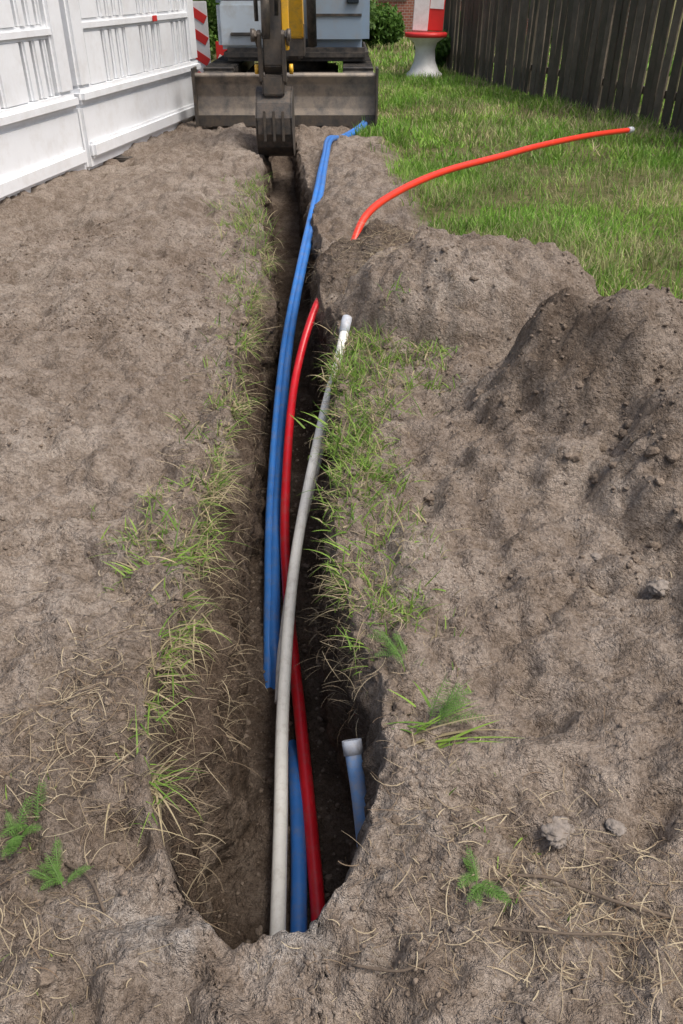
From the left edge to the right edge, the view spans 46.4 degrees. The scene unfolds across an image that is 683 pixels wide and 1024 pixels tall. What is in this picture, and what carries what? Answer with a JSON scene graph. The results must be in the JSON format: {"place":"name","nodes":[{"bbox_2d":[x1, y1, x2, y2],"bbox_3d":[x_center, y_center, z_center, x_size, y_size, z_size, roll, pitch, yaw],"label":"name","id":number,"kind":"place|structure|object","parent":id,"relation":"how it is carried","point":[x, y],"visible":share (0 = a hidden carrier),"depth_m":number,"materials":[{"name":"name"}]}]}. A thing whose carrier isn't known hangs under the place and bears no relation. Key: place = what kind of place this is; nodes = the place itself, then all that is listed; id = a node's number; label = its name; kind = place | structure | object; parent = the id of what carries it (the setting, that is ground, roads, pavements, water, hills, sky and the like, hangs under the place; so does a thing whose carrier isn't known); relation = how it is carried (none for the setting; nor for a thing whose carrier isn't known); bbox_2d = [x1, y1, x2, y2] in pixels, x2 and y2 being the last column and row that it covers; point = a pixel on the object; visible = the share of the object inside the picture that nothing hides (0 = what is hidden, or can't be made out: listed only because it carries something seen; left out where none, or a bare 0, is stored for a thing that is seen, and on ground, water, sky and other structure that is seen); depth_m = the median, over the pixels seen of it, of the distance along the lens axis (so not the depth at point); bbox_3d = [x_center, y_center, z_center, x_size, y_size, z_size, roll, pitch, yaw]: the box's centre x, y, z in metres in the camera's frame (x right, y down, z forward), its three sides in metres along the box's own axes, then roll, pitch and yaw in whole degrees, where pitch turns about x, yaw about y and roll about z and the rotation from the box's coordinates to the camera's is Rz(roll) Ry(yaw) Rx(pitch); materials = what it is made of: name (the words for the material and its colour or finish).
{"place":"outdoors","nodes":[
{"label":"outdoors","id":0,"kind":"place"},
{"bbox_2d":[0,0,682,1023],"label":"ground","id":1,"kind":"structure","parent":0,"point":[176,174],"depth_m":2.67,"materials":[{"name":"soil"}]},
{"bbox_2d":[0,775,46,859],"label":"yarrow plant","id":2,"kind":"object","parent":1,"relation":"on","point":[15,837],"visible":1,"depth_m":1.80,"materials":[{"name":"green plant"}]},
{"bbox_2d":[0,0,87,200],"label":"white construction barrier","id":3,"kind":"object","parent":1,"relation":"on","point":[40,139],"visible":0.94,"depth_m":7.24,"materials":[{"name":"grey plastic"}]},
{"bbox_2d":[27,835,93,891],"bbox_3d":[-0.620,0.763,1.722,0.119,0.076,0.108,21,39,28],"label":"yarrow plant","id":4,"kind":"object","parent":1,"relation":"on","point":[57,875],"visible":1,"depth_m":1.72,"materials":[{"name":"green plant"}]},
{"bbox_2d":[64,862,105,912],"bbox_3d":[-0.555,0.809,1.735,0.172,0.033,0.021,29,43,36],"label":"twig","id":5,"kind":"object","parent":1,"relation":"on","point":[87,876],"visible":0.92,"depth_m":1.72,"materials":[{"name":"brown plant"}]},
{"bbox_2d":[100,548,149,581],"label":"couch grass","id":6,"kind":"structure","parent":1,"relation":"on","point":[130,566],"depth_m":2.59,"materials":[{"name":"green plant"}]},
{"bbox_2d":[58,0,200,169],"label":"white construction barrier","id":7,"kind":"object","parent":1,"relation":"on","point":[132,63],"visible":0.9,"depth_m":8.94,"materials":[{"name":"grey plastic"}]},
{"bbox_2d":[87,170,284,846],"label":"verge grass","id":8,"kind":"structure","parent":1,"relation":"on","point":[244,342],"depth_m":2.84,"materials":[{"name":"green plant"}]},
{"bbox_2d":[160,541,220,577],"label":"couch grass","id":9,"kind":"structure","parent":1,"relation":"on","point":[183,554],"depth_m":2.62,"materials":[{"name":"green plant"}]},
{"bbox_2d":[193,1,210,72],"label":"warning beacon","id":10,"kind":"object","parent":1,"relation":"on","point":[202,33],"visible":0.28,"depth_m":12.51,"materials":[{"name":"plastic"}]},
{"bbox_2d":[193,0,219,57],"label":"garden shrub","id":11,"kind":"object","parent":1,"relation":"on","point":[212,25],"visible":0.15,"depth_m":15.08,"materials":[{"name":"green plant"}]},
{"bbox_2d":[215,41,226,58],"bbox_3d":[-1.980,-7.645,13.653,0.500,0.730,0.300,0,34,0],"label":"warning beacon","id":12,"kind":"object","parent":1,"relation":"on","point":[220,50],"visible":0.09,"depth_m":13.51,"materials":[{"name":"plastic"}]},
{"bbox_2d":[104,238,378,935],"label":"hanging roots","id":13,"kind":"object","parent":1,"relation":"hanging from","point":[196,766],"visible":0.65,"depth_m":2.42,"materials":[{"name":"plant"}]},
{"bbox_2d":[214,398,352,943],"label":"trench crumbs","id":14,"kind":"object","parent":1,"relation":"on","point":[259,930],"visible":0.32,"depth_m":3.10,"materials":[{"name":"soil"}]},
{"bbox_2d":[191,0,378,155],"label":"excavator","id":15,"kind":"object","parent":1,"relation":"on","point":[284,86],"visible":1,"depth_m":10.31,"materials":[{"name":"metal"}]},
{"bbox_2d":[0,333,570,1021],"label":"seedling grass","id":16,"kind":"structure","parent":1,"relation":"on","point":[450,793],"depth_m":1.87,"materials":[{"name":"green plant"}]},
{"bbox_2d":[288,739,306,932],"bbox_3d":[-0.151,1.144,2.662,0.070,0.191,1.165,-2,34,-3],"label":"blue conduit pipe","id":17,"kind":"object","parent":1,"relation":"on","point":[298,910],"visible":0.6,"depth_m":2.58,"materials":[{"name":"blue plastic"}]},
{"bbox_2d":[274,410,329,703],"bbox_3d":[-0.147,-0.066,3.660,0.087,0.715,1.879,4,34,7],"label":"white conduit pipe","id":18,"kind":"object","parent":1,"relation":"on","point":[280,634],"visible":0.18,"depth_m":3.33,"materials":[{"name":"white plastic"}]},
{"bbox_2d":[280,298,324,921],"bbox_3d":[-0.159,-0.041,3.675,0.320,0.817,4.164,0,34,0],"label":"red conduit pipe","id":19,"kind":"object","parent":1,"relation":"on","point":[315,882],"visible":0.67,"depth_m":3.10,"materials":[{"name":"red plastic"}]},
{"bbox_2d":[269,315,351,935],"bbox_3d":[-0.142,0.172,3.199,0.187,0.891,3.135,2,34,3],"label":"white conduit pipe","id":20,"kind":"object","parent":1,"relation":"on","point":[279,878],"visible":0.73,"depth_m":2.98,"materials":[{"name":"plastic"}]},
{"bbox_2d":[263,121,363,687],"bbox_3d":[-0.138,-2.280,7.020,0.362,1.168,10.323,2,34,3],"label":"blue conduit pipe","id":21,"kind":"object","parent":1,"relation":"on","point":[267,567],"visible":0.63,"depth_m":4.57,"materials":[{"name":"blue plastic"}]},
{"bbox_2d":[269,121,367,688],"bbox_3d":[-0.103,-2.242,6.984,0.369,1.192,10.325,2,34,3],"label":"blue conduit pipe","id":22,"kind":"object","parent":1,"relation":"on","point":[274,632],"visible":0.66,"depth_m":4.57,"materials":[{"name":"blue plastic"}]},
{"bbox_2d":[307,517,374,563],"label":"couch grass","id":23,"kind":"structure","parent":1,"relation":"on","point":[339,544],"depth_m":2.77,"materials":[{"name":"green plant"}]},
{"bbox_2d":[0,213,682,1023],"bbox_3d":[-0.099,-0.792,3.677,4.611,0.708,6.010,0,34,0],"label":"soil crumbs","id":24,"kind":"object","parent":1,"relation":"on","point":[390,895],"visible":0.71,"depth_m":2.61,"materials":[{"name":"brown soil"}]},
{"bbox_2d":[0,218,682,988],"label":"soil clods","id":25,"kind":"object","parent":1,"relation":"on","point":[44,978],"visible":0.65,"depth_m":2.73,"materials":[{"name":"brown soil"}]},
{"bbox_2d":[0,216,682,1023],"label":"dry grass litter","id":26,"kind":"object","parent":1,"relation":"on","point":[566,902],"visible":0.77,"depth_m":1.73,"materials":[{"name":"plant"}]},
{"bbox_2d":[291,412,399,464],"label":"couch grass","id":27,"kind":"structure","parent":1,"relation":"on","point":[345,430],"depth_m":3.43,"materials":[{"name":"green plant"}]},
{"bbox_2d":[342,738,365,846],"bbox_3d":[0.055,0.883,2.259,0.057,0.476,0.273,-7,34,-11],"label":"light blue conduit stub","id":28,"kind":"object","parent":1,"relation":"on","point":[352,750],"visible":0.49,"depth_m":2.19,"materials":[{"name":"plastic"}]},
{"bbox_2d":[369,0,378,29],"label":"hedge","id":29,"kind":"object","parent":1,"relation":"on","point":[372,13],"depth_m":20.72,"materials":[{"name":"green plant"}]},
{"bbox_2d":[362,0,405,47],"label":"garden shrub","id":30,"kind":"object","parent":1,"relation":"on","point":[390,27],"visible":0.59,"depth_m":21.91,"materials":[{"name":"green plant"}]},
{"bbox_2d":[302,273,467,693],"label":"rim grass","id":31,"kind":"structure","parent":1,"relation":"on","point":[360,374],"depth_m":3.22,"materials":[{"name":"green plant"}]},
{"bbox_2d":[364,627,407,666],"bbox_3d":[0.128,0.372,2.268,0.128,0.082,0.117,0,34,0],"label":"yarrow plant","id":32,"kind":"object","parent":1,"relation":"on","point":[396,651],"visible":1,"depth_m":2.28,"materials":[{"name":"green plant"}]},
{"bbox_2d":[351,943,444,972],"bbox_3d":[0.112,0.869,1.535,0.183,0.041,0.036,-4,34,-5],"label":"twig","id":33,"kind":"object","parent":1,"relation":"on","point":[426,958],"visible":1,"depth_m":1.53,"materials":[{"name":"brown plant"}]},
{"bbox_2d":[387,680,435,733],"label":"couch grass","id":34,"kind":"structure","parent":1,"relation":"on","point":[427,702],"depth_m":2.05,"materials":[{"name":"green plant"}]},
{"bbox_2d":[405,0,446,77],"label":"red white display stand","id":35,"kind":"object","parent":1,"relation":"on","point":[428,14],"visible":0.9,"depth_m":15.18,"materials":[{"name":"paint"}]},
{"bbox_2d":[412,28,458,68],"bbox_3d":[2.047,-9.603,16.507,1.250,0.919,0.848,-21,39,-29],"label":"garden shrub","id":36,"kind":"object","parent":1,"relation":"on","point":[443,47],"visible":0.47,"depth_m":16.19,"materials":[{"name":"green plant"}]},
{"bbox_2d":[428,672,486,724],"bbox_3d":[0.297,0.486,2.057,0.145,0.120,0.136,-5,34,-8],"label":"yarrow plant","id":37,"kind":"object","parent":1,"relation":"on","point":[448,707],"visible":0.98,"depth_m":2.07,"materials":[{"name":"green plant"}]},
{"bbox_2d":[414,700,516,748],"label":"couch grass","id":38,"kind":"structure","parent":1,"relation":"on","point":[461,732],"depth_m":2.04,"materials":[{"name":"green plant"}]},
{"bbox_2d":[456,847,513,909],"bbox_3d":[0.277,0.765,1.631,0.090,0.069,0.145,-23,40,-30],"label":"yarrow plant","id":39,"kind":"object","parent":1,"relation":"on","point":[480,886],"visible":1,"depth_m":1.64,"materials":[{"name":"green plant"}]},
{"bbox_2d":[351,127,634,239],"bbox_3d":[1.559,-3.034,7.051,0.190,0.368,5.199,23,40,30],"label":"red conduit pipe","id":40,"kind":"object","parent":1,"relation":"on","point":[376,205],"visible":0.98,"depth_m":6.41,"materials":[{"name":"plastic"}]},
{"bbox_2d":[372,0,630,35],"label":"walls","id":41,"kind":"structure","parent":1,"relation":"on","point":[405,8],"depth_m":27.50,"materials":[{"name":"brick"}]},
{"bbox_2d":[455,0,563,41],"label":"garden shrub","id":42,"kind":"object","parent":1,"relation":"on","point":[528,16],"visible":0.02,"depth_m":22.94,"materials":[{"name":"green plant"}]},
{"bbox_2d":[540,815,574,848],"bbox_3d":[0.489,0.720,1.804,0.071,0.033,0.096,25,35,24],"label":"stone","id":43,"kind":"object","parent":1,"relation":"on","point":[554,834],"visible":1,"depth_m":1.79,"materials":[{"name":"grey stone"}]},
{"bbox_2d":[492,926,627,935],"bbox_3d":[0.441,0.838,1.577,0.283,0.080,0.041,-1,34,-2],"label":"twig","id":44,"kind":"object","parent":1,"relation":"on","point":[555,932],"visible":1,"depth_m":1.56,"materials":[{"name":"brown plant"}]},
{"bbox_2d":[443,0,682,133],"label":"wooden fence","id":45,"kind":"object","parent":1,"relation":"on","point":[591,34],"visible":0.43,"depth_m":11.70,"materials":[{"name":"brown wood"}]},
{"bbox_2d":[509,873,681,921],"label":"twig","id":46,"kind":"object","parent":1,"relation":"on","point":[609,899],"visible":0.97,"depth_m":1.66,"materials":[{"name":"brown plant"}]},
{"bbox_2d":[590,553,601,559],"bbox_3d":[0.859,0.152,2.687,0.043,0.025,0.052,-20,39,-28],"label":"stone","id":47,"kind":"object","parent":1,"relation":"on","point":[595,556],"visible":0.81,"depth_m":2.68,"materials":[{"name":"beige stone"}]},
{"bbox_2d":[605,818,626,836],"bbox_3d":[0.620,0.712,1.797,0.044,0.021,0.049,-9,29,-23],"label":"stone","id":48,"kind":"object","parent":1,"relation":"on","point":[616,827],"visible":1,"depth_m":1.79,"materials":[{"name":"grey stone"}]},
{"bbox_2d":[647,579,669,596],"bbox_3d":[0.978,0.233,2.462,0.068,0.039,0.067,21,44,37],"label":"stone","id":49,"kind":"object","parent":1,"relation":"on","point":[660,587],"visible":1,"depth_m":2.45,"materials":[{"name":"grey stone"}]},
{"bbox_2d":[328,33,682,299],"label":"lawn grass","id":50,"kind":"structure","parent":0,"point":[506,135],"depth_m":8.19,"materials":[{"name":"green plant"}]}
]}

